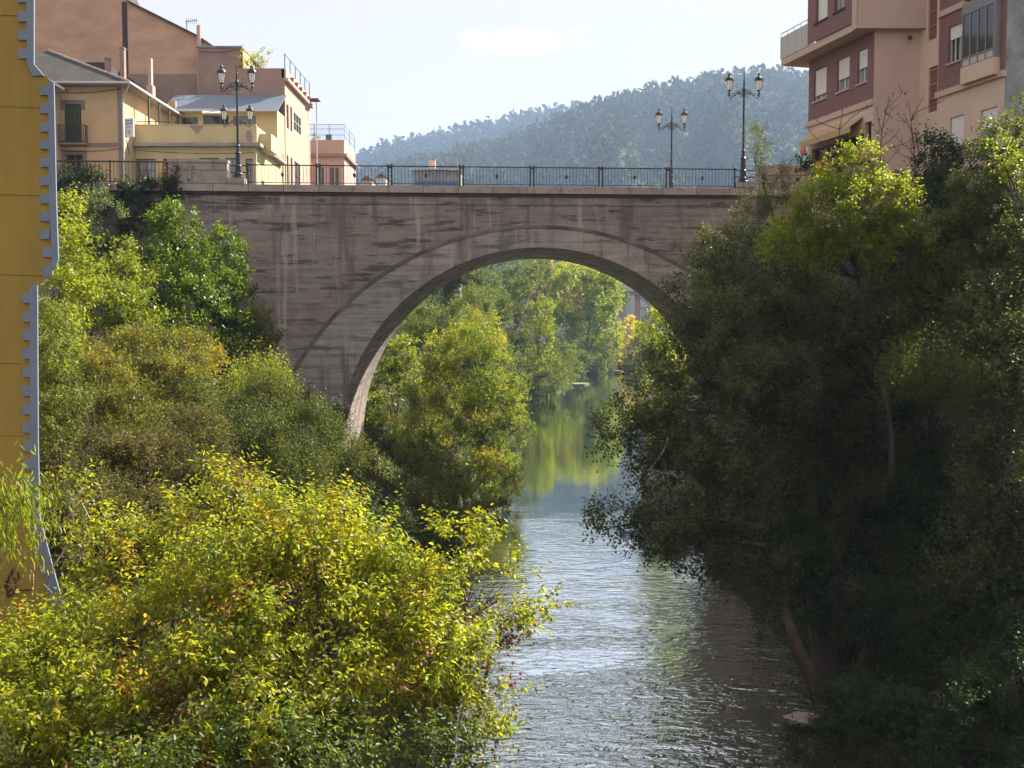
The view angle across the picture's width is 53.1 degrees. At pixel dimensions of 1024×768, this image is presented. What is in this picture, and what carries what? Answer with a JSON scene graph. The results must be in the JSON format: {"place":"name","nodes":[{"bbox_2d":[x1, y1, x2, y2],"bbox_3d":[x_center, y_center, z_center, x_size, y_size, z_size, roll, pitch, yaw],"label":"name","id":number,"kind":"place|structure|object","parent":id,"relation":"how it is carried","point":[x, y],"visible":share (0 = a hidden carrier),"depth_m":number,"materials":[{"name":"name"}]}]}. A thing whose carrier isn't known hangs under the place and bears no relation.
{"place":"outdoors","nodes":[
{"label":"outdoors","id":0,"kind":"place"},
{"bbox_2d":[137,0,815,153],"label":"sky","id":1,"kind":"structure","parent":0,"point":[378,69],"materials":[{"name":"white"}]},
{"bbox_2d":[0,331,1023,767],"bbox_3d":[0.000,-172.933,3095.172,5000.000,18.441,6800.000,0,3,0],"label":"ground","id":2,"kind":"structure","parent":0,"point":[754,605],"depth_m":29.33,"materials":[{"name":"brown soil"}]},
{"bbox_2d":[0,0,69,642],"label":"yellow gable house","id":3,"kind":"structure","parent":2,"relation":"on","point":[29,250],"depth_m":14.91,"materials":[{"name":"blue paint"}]},
{"bbox_2d":[0,438,71,602],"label":"weeping spray","id":4,"kind":"object","parent":2,"relation":"on","point":[6,507],"visible":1,"depth_m":10.10,"materials":[{"name":"green plant"}]},
{"bbox_2d":[1,450,134,739],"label":"shrub","id":5,"kind":"object","parent":2,"relation":"on","point":[75,532],"visible":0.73,"depth_m":13.73,"materials":[{"name":"green plant"}]},
{"bbox_2d":[38,294,98,585],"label":"pale shrub","id":6,"kind":"object","parent":2,"relation":"on","point":[56,410],"visible":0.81,"depth_m":21.90,"materials":[{"name":"green plant"}]},
{"bbox_2d":[38,182,116,520],"bbox_3d":[-11.205,-0.809,25.916,2.249,9.211,6.269,-1,3,-15],"label":"yellow sprig bush","id":7,"kind":"object","parent":2,"relation":"on","point":[62,272],"visible":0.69,"depth_m":25.50,"materials":[{"name":"green plant"}]},
{"bbox_2d":[70,182,138,349],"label":"variegated shrub","id":8,"kind":"object","parent":2,"relation":"on","point":[101,195],"visible":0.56,"depth_m":45.61,"materials":[{"name":"green plant"}]},
{"bbox_2d":[35,47,183,182],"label":"cream house","id":9,"kind":"structure","parent":2,"relation":"on","point":[94,122],"depth_m":61.28,"materials":[{"name":"paint"}]},
{"bbox_2d":[65,105,81,140],"bbox_3d":[-26.247,-15.552,61.332,1.007,2.334,0.125,0,3,0],"label":"balcony door","id":10,"kind":"structure","parent":9,"relation":"in","point":[72,112],"depth_m":61.26,"materials":[{"name":"green"}]},
{"bbox_2d":[70,232,178,408],"bbox_3d":[-14.545,-2.521,39.398,3.627,6.968,5.284,0,3,0],"label":"laurel","id":11,"kind":"object","parent":2,"relation":"on","point":[130,297],"visible":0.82,"depth_m":38.45,"materials":[{"name":"green plant"}]},
{"bbox_2d":[39,313,232,461],"bbox_3d":[-11.925,0.194,31.967,5.387,4.836,8.623,0,3,0],"label":"golden shrub","id":12,"kind":"object","parent":2,"relation":"on","point":[155,371],"visible":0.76,"depth_m":31.77,"materials":[{"name":"green plant"}]},
{"bbox_2d":[0,540,280,767],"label":"spindle bush","id":13,"kind":"object","parent":2,"relation":"on","point":[21,655],"visible":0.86,"depth_m":11.48,"materials":[{"name":"green plant"}]},
{"bbox_2d":[60,472,234,760],"bbox_3d":[-4.863,3.997,13.998,2.528,5.532,1.954,0,3,0],"label":"spindle bush","id":14,"kind":"object","parent":2,"relation":"on","point":[114,538],"visible":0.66,"depth_m":13.75,"materials":[{"name":"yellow plant"}]},
{"bbox_2d":[35,0,262,103],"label":"ochre gable building","id":15,"kind":"structure","parent":2,"relation":"on","point":[94,33],"depth_m":76.61,"materials":[{"name":"paint"}]},
{"bbox_2d":[39,398,269,557],"bbox_3d":[-8.731,2.349,24.605,4.989,3.664,7.499,2,4,29],"label":"brown thicket","id":16,"kind":"object","parent":2,"relation":"on","point":[134,447],"visible":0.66,"depth_m":24.43,"materials":[{"name":"green plant"}]},
{"bbox_2d":[120,192,231,403],"bbox_3d":[-14.140,-3.315,42.856,5.787,9.876,4.232,3,4,43],"label":"laurel","id":17,"kind":"object","parent":2,"relation":"on","point":[185,281],"visible":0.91,"depth_m":42.31,"materials":[{"name":"green plant"}]},
{"bbox_2d":[178,335,237,453],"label":"gold leaf shrub","id":18,"kind":"object","parent":2,"relation":"on","point":[216,364],"visible":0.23,"depth_m":36.93,"materials":[{"name":"green plant"}]},
{"bbox_2d":[133,95,286,184],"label":"yellow terrace house","id":19,"kind":"structure","parent":2,"relation":"on","point":[200,127],"depth_m":63.49,"materials":[{"name":"paint"}]},
{"bbox_2d":[136,159,155,180],"bbox_3d":[-22.654,-12.945,63.507,1.219,1.979,0.075,0,3,0],"label":"window","id":20,"kind":"structure","parent":19,"relation":"in","point":[143,166],"depth_m":63.50,"materials":[{"name":"grey paint"}]},
{"bbox_2d":[179,218,268,401],"bbox_3d":[-12.424,-2.453,44.578,3.649,9.780,4.684,0,3,0],"label":"laurel","id":21,"kind":"object","parent":2,"relation":"on","point":[230,321],"visible":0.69,"depth_m":44.48,"materials":[{"name":"green plant"}]},
{"bbox_2d":[0,357,464,767],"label":"bank undergrowth","id":22,"kind":"object","parent":2,"relation":"on","point":[388,455],"visible":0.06,"depth_m":34.90,"materials":[{"name":"green plant"}]},
{"bbox_2d":[215,299,290,410],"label":"autumn shrub","id":23,"kind":"object","parent":2,"relation":"on","point":[273,340],"visible":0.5,"depth_m":44.46,"materials":[{"name":"green plant"}]},
{"bbox_2d":[0,675,511,767],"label":"spindle bush","id":24,"kind":"object","parent":2,"relation":"on","point":[428,733],"visible":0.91,"depth_m":10.60,"materials":[{"name":"green plant"}]},
{"bbox_2d":[210,340,314,490],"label":"sunlit shoot bush","id":25,"kind":"object","parent":2,"relation":"on","point":[238,378],"visible":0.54,"depth_m":36.58,"materials":[{"name":"green plant"}]},
{"bbox_2d":[164,360,379,503],"bbox_3d":[-7.199,1.982,31.910,7.172,5.397,5.630,-1,4,-24],"label":"willow shoot bush","id":26,"kind":"object","parent":2,"relation":"on","point":[326,440],"visible":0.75,"depth_m":31.81,"materials":[{"name":"green plant"}]},
{"bbox_2d":[230,53,320,184],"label":"building","id":27,"kind":"structure","parent":2,"relation":"on","point":[290,81],"depth_m":74.38,"materials":[{"name":"paint"}]},
{"bbox_2d":[235,46,272,67],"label":"terrace tree","id":28,"kind":"object","parent":27,"relation":"on","point":[263,63],"visible":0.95,"depth_m":74.66,"materials":[{"name":"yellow plant"}]},
{"bbox_2d":[209,339,354,446],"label":"dark wall bush","id":29,"kind":"object","parent":2,"relation":"on","point":[337,405],"visible":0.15,"depth_m":43.99,"materials":[{"name":"green plant"}]},
{"bbox_2d":[185,444,388,761],"bbox_3d":[-3.317,4.289,14.303,3.024,6.856,1.855,2,4,30],"label":"spindle bush","id":30,"kind":"object","parent":2,"relation":"on","point":[212,493],"visible":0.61,"depth_m":14.22,"materials":[{"name":"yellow plant"}]},
{"bbox_2d":[134,464,468,767],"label":"spindle bush","id":31,"kind":"object","parent":2,"relation":"on","point":[352,590],"visible":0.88,"depth_m":12.11,"materials":[{"name":"green plant"}]},
{"bbox_2d":[209,474,420,582],"bbox_3d":[-5.670,4.493,31.328,4.955,3.471,12.787,0,3,0],"label":"dark thicket","id":32,"kind":"object","parent":2,"relation":"on","point":[378,500],"visible":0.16,"depth_m":34.76,"materials":[{"name":"green plant"}]},
{"bbox_2d":[310,124,358,184],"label":"pink end building","id":33,"kind":"structure","parent":2,"relation":"on","point":[334,148],"depth_m":85.09,"materials":[{"name":"paint"}]},
{"bbox_2d":[336,429,400,508],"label":"rusty undergrowth","id":34,"kind":"object","parent":2,"relation":"on","point":[390,486],"visible":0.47,"depth_m":45.73,"materials":[{"name":"green plant"}]},
{"bbox_2d":[365,330,432,435],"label":"arch shrub","id":35,"kind":"object","parent":2,"relation":"on","point":[388,369],"visible":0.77,"depth_m":64.77,"materials":[{"name":"green plant"}]},
{"bbox_2d":[365,406,445,459],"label":"arch undergrowth","id":36,"kind":"object","parent":2,"relation":"on","point":[389,436],"visible":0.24,"depth_m":62.88,"materials":[{"name":"green plant"}]},
{"bbox_2d":[38,159,806,480],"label":"arch bridge","id":37,"kind":"structure","parent":2,"relation":"on","point":[350,278],"depth_m":49.28,"materials":[{"name":"stone"}]},
{"bbox_2d":[56,159,167,182],"bbox_3d":[-18.957,-10.007,48.318,5.435,1.120,0.090,0,3,-3],"label":"wall railing","id":38,"kind":"object","parent":37,"relation":"on","point":[80,161],"depth_m":48.31,"materials":[{"name":"black metal"}]},
{"bbox_2d":[150,161,195,197],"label":"red creeper","id":39,"kind":"object","parent":38,"relation":"hanging from","point":[171,170],"visible":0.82,"depth_m":48.20,"materials":[{"name":"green plant"}]},
{"bbox_2d":[56,162,186,279],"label":"ivy","id":40,"kind":"object","parent":37,"relation":"attached to","point":[147,205],"visible":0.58,"depth_m":47.68,"materials":[{"name":"green plant"}]},
{"bbox_2d":[219,104,253,143],"bbox_3d":[-15.268,-12.900,56.962,1.936,5.420,0.496,0,3,0],"label":"street lamp","id":41,"kind":"object","parent":37,"relation":"on","point":[224,110],"visible":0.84,"depth_m":56.78,"materials":[{"name":"grey paint"}]},
{"bbox_2d":[216,63,256,177],"bbox_3d":[-13.034,-12.477,48.611,1.936,5.420,0.496,0,3,0],"label":"street lamp","id":42,"kind":"object","parent":37,"relation":"on","point":[251,72],"visible":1,"depth_m":48.51,"materials":[{"name":"black metal"}]},
{"bbox_2d":[230,162,754,187],"bbox_3d":[-0.739,-10.055,49.519,25.454,1.080,0.384,0,3,-3],"label":"bridge railing","id":43,"kind":"object","parent":37,"relation":"on","point":[602,168],"visible":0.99,"depth_m":49.37,"materials":[{"name":"black metal"}]},
{"bbox_2d":[655,108,688,187],"bbox_3d":[9.044,-12.962,58.060,1.936,5.420,0.496,0,3,0],"label":"street lamp","id":44,"kind":"object","parent":37,"relation":"on","point":[684,114],"visible":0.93,"depth_m":57.92,"materials":[{"name":"black metal"}]},
{"bbox_2d":[725,72,763,181],"bbox_3d":[11.329,-12.562,50.099,1.936,5.420,0.496,0,3,0],"label":"street lamp","id":45,"kind":"object","parent":37,"relation":"on","point":[758,79],"visible":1,"depth_m":50.00,"materials":[{"name":"black metal"}]},
{"bbox_2d":[410,159,464,332],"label":"riverside house","id":46,"kind":"structure","parent":2,"relation":"on","point":[448,172],"depth_m":133.68,"materials":[{"name":"concrete"}]},
{"bbox_2d":[383,446,511,549],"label":"yellow bank shrub","id":47,"kind":"object","parent":2,"relation":"on","point":[460,487],"visible":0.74,"depth_m":46.71,"materials":[{"name":"green plant"}]},
{"bbox_2d":[395,281,501,403],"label":"slope bush","id":48,"kind":"object","parent":2,"relation":"on","point":[420,313],"visible":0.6,"depth_m":81.79,"materials":[{"name":"green plant"}]},
{"bbox_2d":[420,292,490,375],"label":"slope tree","id":49,"kind":"object","parent":2,"relation":"on","point":[434,299],"visible":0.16,"depth_m":126.67,"materials":[{"name":"green plant"}]},
{"bbox_2d":[424,266,492,364],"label":"slope tree","id":50,"kind":"object","parent":2,"relation":"on","point":[449,290],"visible":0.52,"depth_m":120.08,"materials":[{"name":"green plant"}]},
{"bbox_2d":[334,502,588,767],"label":"spindle bush","id":51,"kind":"object","parent":2,"relation":"on","point":[447,672],"visible":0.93,"depth_m":12.14,"materials":[{"name":"green plant"}]},
{"bbox_2d":[391,303,537,502],"bbox_3d":[-2.783,1.022,61.871,8.635,11.984,12.756,0,3,0],"label":"riverside bush","id":52,"kind":"object","parent":2,"relation":"on","point":[489,394],"visible":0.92,"depth_m":59.94,"materials":[{"name":"green plant"}]},
{"bbox_2d":[364,333,600,472],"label":"bank undergrowth","id":53,"kind":"object","parent":2,"relation":"on","point":[403,411],"visible":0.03,"depth_m":90.90,"materials":[{"name":"green plant"}]},
{"bbox_2d":[462,268,506,367],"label":"slope tree","id":54,"kind":"object","parent":2,"relation":"on","point":[496,282],"visible":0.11,"depth_m":148.86,"materials":[{"name":"green plant"}]},
{"bbox_2d":[457,288,520,384],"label":"slope tree","id":55,"kind":"object","parent":2,"relation":"on","point":[502,304],"visible":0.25,"depth_m":128.90,"materials":[{"name":"green plant"}]},
{"bbox_2d":[465,259,531,323],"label":"slope tree","id":56,"kind":"object","parent":2,"relation":"on","point":[494,267],"visible":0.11,"depth_m":235.67,"materials":[{"name":"green plant"}]},
{"bbox_2d":[482,274,540,388],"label":"dark river tree","id":57,"kind":"object","parent":2,"relation":"on","point":[513,335],"visible":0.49,"depth_m":138.46,"materials":[{"name":"green plant"}]},
{"bbox_2d":[485,259,555,354],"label":"dark slope tree","id":58,"kind":"object","parent":2,"relation":"on","point":[531,268],"visible":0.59,"depth_m":199.01,"materials":[{"name":"green plant"}]},
{"bbox_2d":[513,293,566,387],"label":"green column tree","id":59,"kind":"object","parent":2,"relation":"on","point":[542,354],"visible":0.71,"depth_m":146.66,"materials":[{"name":"green plant"}]},
{"bbox_2d":[517,264,576,342],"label":"distant tree","id":60,"kind":"object","parent":2,"relation":"on","point":[539,287],"visible":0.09,"depth_m":256.79,"materials":[{"name":"green plant"}]},
{"bbox_2d":[517,340,584,399],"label":"willow bush","id":61,"kind":"object","parent":2,"relation":"on","point":[552,386],"visible":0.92,"depth_m":139.89,"materials":[{"name":"green plant"}]},
{"bbox_2d":[524,260,583,343],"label":"orange topped tree","id":62,"kind":"object","parent":2,"relation":"on","point":[553,297],"visible":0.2,"depth_m":245.00,"materials":[{"name":"green plant"}]},
{"bbox_2d":[539,262,627,365],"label":"tall poplar","id":63,"kind":"object","parent":2,"relation":"on","point":[603,311],"visible":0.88,"depth_m":219.27,"materials":[{"name":"green plant"}]},
{"bbox_2d":[550,333,619,374],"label":"willow bush","id":64,"kind":"object","parent":2,"relation":"on","point":[589,361],"visible":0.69,"depth_m":213.46,"materials":[{"name":"green plant"}]},
{"bbox_2d":[572,272,632,337],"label":"distant tree","id":65,"kind":"object","parent":2,"relation":"on","point":[626,295],"visible":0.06,"depth_m":275.18,"materials":[{"name":"green plant"}]},
{"bbox_2d":[616,315,639,367],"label":"yellow tree","id":66,"kind":"object","parent":2,"relation":"on","point":[627,340],"visible":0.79,"depth_m":236.41,"materials":[{"name":"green plant"}]},
{"bbox_2d":[603,283,656,347],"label":"building","id":67,"kind":"structure","parent":2,"relation":"on","point":[637,301],"depth_m":327.69,"materials":[{"name":"grey concrete"}]},
{"bbox_2d":[610,319,661,369],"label":"grey bank tree","id":68,"kind":"object","parent":2,"relation":"on","point":[635,354],"visible":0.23,"depth_m":235.18,"materials":[{"name":"green plant"}]},
{"bbox_2d":[633,305,693,468],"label":"sunlit sapling","id":69,"kind":"object","parent":2,"relation":"on","point":[653,310],"visible":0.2,"depth_m":63.07,"materials":[{"name":"green plant"}]},
{"bbox_2d":[642,469,704,527],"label":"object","id":70,"kind":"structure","parent":2,"relation":"on","point":[667,495],"depth_m":52.52,"materials":[{"name":"plant"}]},
{"bbox_2d":[576,211,834,744],"bbox_3d":[5.120,1.776,28.156,6.996,13.617,9.190,0,3,0],"label":"alder","id":71,"kind":"object","parent":2,"relation":"on","point":[705,448],"visible":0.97,"depth_m":26.58,"materials":[{"name":"green plant"}]},
{"bbox_2d":[678,218,831,575],"bbox_3d":[9.396,0.234,40.285,5.530,14.080,8.648,0,3,0],"label":"tree","id":72,"kind":"object","parent":2,"relation":"on","point":[709,234],"visible":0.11,"depth_m":40.34,"materials":[{"name":"green plant"}]},
{"bbox_2d":[722,118,801,512],"bbox_3d":[10.568,-2.911,42.803,3.527,16.992,4.701,-1,3,-11],"label":"poplar sapling","id":73,"kind":"object","parent":2,"relation":"on","point":[765,206],"visible":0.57,"depth_m":43.00,"materials":[{"name":"green plant"}]},
{"bbox_2d":[784,145,816,470],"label":"street plant","id":74,"kind":"object","parent":2,"relation":"on","point":[805,165],"visible":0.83,"depth_m":42.35,"materials":[{"name":"green plant"}]},
{"bbox_2d":[782,712,818,725],"bbox_3d":[7.284,8.388,25.698,0.953,0.228,0.790,0,3,0],"label":"flat stone","id":75,"kind":"object","parent":2,"relation":"on","point":[800,716],"visible":0.66,"depth_m":25.55,"materials":[{"name":"grey stone"}]},
{"bbox_2d":[795,150,845,460],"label":"street plant","id":76,"kind":"object","parent":2,"relation":"on","point":[832,156],"visible":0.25,"depth_m":42.18,"materials":[{"name":"green plant"}]},
{"bbox_2d":[733,259,959,711],"bbox_3d":[9.178,2.172,30.162,6.286,12.403,9.788,0,3,0],"label":"tree","id":77,"kind":"object","parent":2,"relation":"on","point":[819,475],"visible":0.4,"depth_m":27.12,"materials":[{"name":"green plant"}]},
{"bbox_2d":[751,130,948,664],"bbox_3d":[8.971,0.656,27.133,5.002,14.748,3.281,0,3,0],"label":"sunlit crown tree","id":78,"kind":"object","parent":2,"relation":"on","point":[848,195],"visible":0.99,"depth_m":26.68,"materials":[{"name":"green plant"}]},
{"bbox_2d":[680,425,1023,767],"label":"bank undergrowth","id":79,"kind":"object","parent":2,"relation":"on","point":[879,675],"visible":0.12,"depth_m":27.37,"materials":[{"name":"green plant"}]},
{"bbox_2d":[708,247,1012,658],"bbox_3d":[9.441,1.921,28.130,8.184,11.872,5.402,2,4,37],"label":"tree","id":80,"kind":"object","parent":2,"relation":"on","point":[820,315],"visible":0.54,"depth_m":27.84,"materials":[{"name":"green plant"}]},
{"bbox_2d":[742,496,1023,710],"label":"tree","id":81,"kind":"object","parent":2,"relation":"on","point":[819,562],"visible":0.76,"depth_m":24.52,"materials":[{"name":"green plant"}]},
{"bbox_2d":[858,82,919,206],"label":"bare sapling","id":82,"kind":"object","parent":2,"relation":"on","point":[886,108],"visible":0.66,"depth_m":36.71,"materials":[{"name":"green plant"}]},
{"bbox_2d":[771,564,1023,767],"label":"waterside scrub","id":83,"kind":"object","parent":2,"relation":"on","point":[939,740],"visible":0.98,"depth_m":19.52,"materials":[{"name":"green plant"}]},
{"bbox_2d":[780,0,1023,469],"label":"apartment building","id":84,"kind":"structure","parent":2,"relation":"on","point":[967,56],"depth_m":40.56,"materials":[{"name":"brick"},{"name":"painted plaster"},{"name":"glass"}]},
{"bbox_2d":[812,66,826,103],"bbox_3d":[13.423,-12.981,44.443,0.245,1.415,1.119,-1,3,-14],"label":"window","id":85,"kind":"structure","parent":84,"relation":"in","point":[821,75],"depth_m":44.46,"materials":[{"name":"grey plastic"}]},
{"bbox_2d":[813,0,827,25],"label":"window","id":86,"kind":"structure","parent":84,"relation":"in","point":[822,15],"depth_m":42.84,"materials":[{"name":"grey plastic"}]},
{"bbox_2d":[815,135,863,174],"bbox_3d":[13.886,-9.621,43.336,0.115,1.209,3.960,-1,3,-14],"label":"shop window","id":87,"kind":"structure","parent":84,"relation":"in","point":[824,149],"depth_m":44.02,"materials":[{"name":"grey glass"}]},
{"bbox_2d":[835,56,849,94],"bbox_3d":[13.867,-12.887,42.726,0.245,1.398,1.044,-1,3,-14],"label":"window","id":88,"kind":"structure","parent":84,"relation":"in","point":[844,64],"depth_m":42.76,"materials":[{"name":"grey plastic"}]},
{"bbox_2d":[855,48,867,86],"bbox_3d":[14.212,-12.812,41.392,0.245,1.390,0.808,-1,3,-14],"label":"window","id":89,"kind":"structure","parent":84,"relation":"in","point":[864,53],"depth_m":41.43,"materials":[{"name":"grey plastic"}]},
{"bbox_2d":[945,23,961,65],"bbox_3d":[16.752,-12.806,38.580,0.245,1.428,0.921,-1,3,-14],"label":"window","id":90,"kind":"structure","parent":84,"relation":"in","point":[956,31],"depth_m":38.70,"materials":[{"name":"grey plastic"}]},
{"bbox_2d":[951,115,963,144],"bbox_3d":[16.826,-9.556,38.584,0.030,1.044,0.737,-1,3,-14],"label":"window","id":91,"kind":"structure","parent":84,"relation":"in","point":[957,122],"depth_m":38.56,"materials":[{"name":"grey"}]},
{"bbox_2d":[983,107,996,139],"bbox_3d":[17.293,-9.352,36.944,0.110,1.154,0.833,-1,3,-14],"label":"window","id":92,"kind":"structure","parent":84,"relation":"in","point":[993,110],"depth_m":36.96,"materials":[{"name":"grey"}]},
{"bbox_2d":[891,92,949,278],"bbox_3d":[14.810,-7.125,37.163,2.017,6.808,0.929,0,3,0],"label":"bare sapling","id":93,"kind":"object","parent":2,"relation":"on","point":[910,127],"visible":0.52,"depth_m":37.07,"materials":[{"name":"brown plant"}]},
{"bbox_2d":[833,235,1023,647],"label":"tree","id":94,"kind":"object","parent":2,"relation":"on","point":[913,556],"visible":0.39,"depth_m":26.14,"materials":[{"name":"green plant"}]},
{"bbox_2d":[852,308,1008,431],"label":"pale shoot shrub","id":95,"kind":"object","parent":2,"relation":"on","point":[917,370],"visible":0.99,"depth_m":22.38,"materials":[{"name":"green plant"}]},
{"bbox_2d":[881,119,982,475],"bbox_3d":[14.633,-2.838,36.221,3.397,12.934,3.634,0,3,0],"label":"dark leaf tree","id":96,"kind":"object","parent":2,"relation":"on","point":[933,180],"visible":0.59,"depth_m":35.76,"materials":[{"name":"green plant"}]},
{"bbox_2d":[854,197,1023,617],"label":"tree","id":97,"kind":"object","parent":2,"relation":"on","point":[936,283],"visible":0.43,"depth_m":26.21,"materials":[{"name":"green plant"}]},
{"bbox_2d":[909,88,1023,626],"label":"corner tree","id":98,"kind":"object","parent":2,"relation":"on","point":[1002,228],"visible":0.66,"depth_m":26.19,"materials":[{"name":"green plant"}]},
{"bbox_2d":[914,265,1023,726],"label":"tree","id":99,"kind":"object","parent":2,"relation":"on","point":[1008,531],"visible":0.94,"depth_m":22.17,"materials":[{"name":"green plant"}]},
{"bbox_2d":[985,127,1023,593],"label":"bright spray tree","id":100,"kind":"object","parent":2,"relation":"on","point":[1007,166],"visible":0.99,"depth_m":24.71,"materials":[{"name":"green plant"}]},
{"bbox_2d":[399,81,808,333],"bbox_3d":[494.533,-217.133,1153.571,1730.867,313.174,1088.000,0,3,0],"label":"hill","id":101,"kind":"structure","parent":0,"point":[725,161],"depth_m":942.76,"materials":[{"name":"green plant"}]},
{"bbox_2d":[356,62,808,299],"bbox_3d":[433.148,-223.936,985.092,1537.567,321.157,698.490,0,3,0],"label":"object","id":102,"kind":"structure","parent":101,"relation":"on","point":[614,125],"depth_m":1051.19,"materials":[{"name":"green plant"}]},
{"bbox_2d":[451,370,837,767],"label":"river","id":103,"kind":"structure","parent":0,"point":[620,668],"depth_m":32.41,"materials":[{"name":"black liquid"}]},
{"bbox_2d":[706,656,788,713],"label":"reed tuft","id":104,"kind":"object","parent":103,"relation":"in","point":[759,701],"visible":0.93,"depth_m":26.89,"materials":[{"name":"green plant"}]},
{"bbox_3d":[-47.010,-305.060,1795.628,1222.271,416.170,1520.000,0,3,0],"label":"far hill","id":105,"kind":"structure","parent":0,"visible":0},
{"bbox_2d":[356,89,639,170],"bbox_3d":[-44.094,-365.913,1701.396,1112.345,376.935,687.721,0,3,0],"label":"conifer wood","id":106,"kind":"object","parent":105,"relation":"on","point":[427,143],"visible":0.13,"depth_m":1882.98,"materials":[{"name":"green plant"}]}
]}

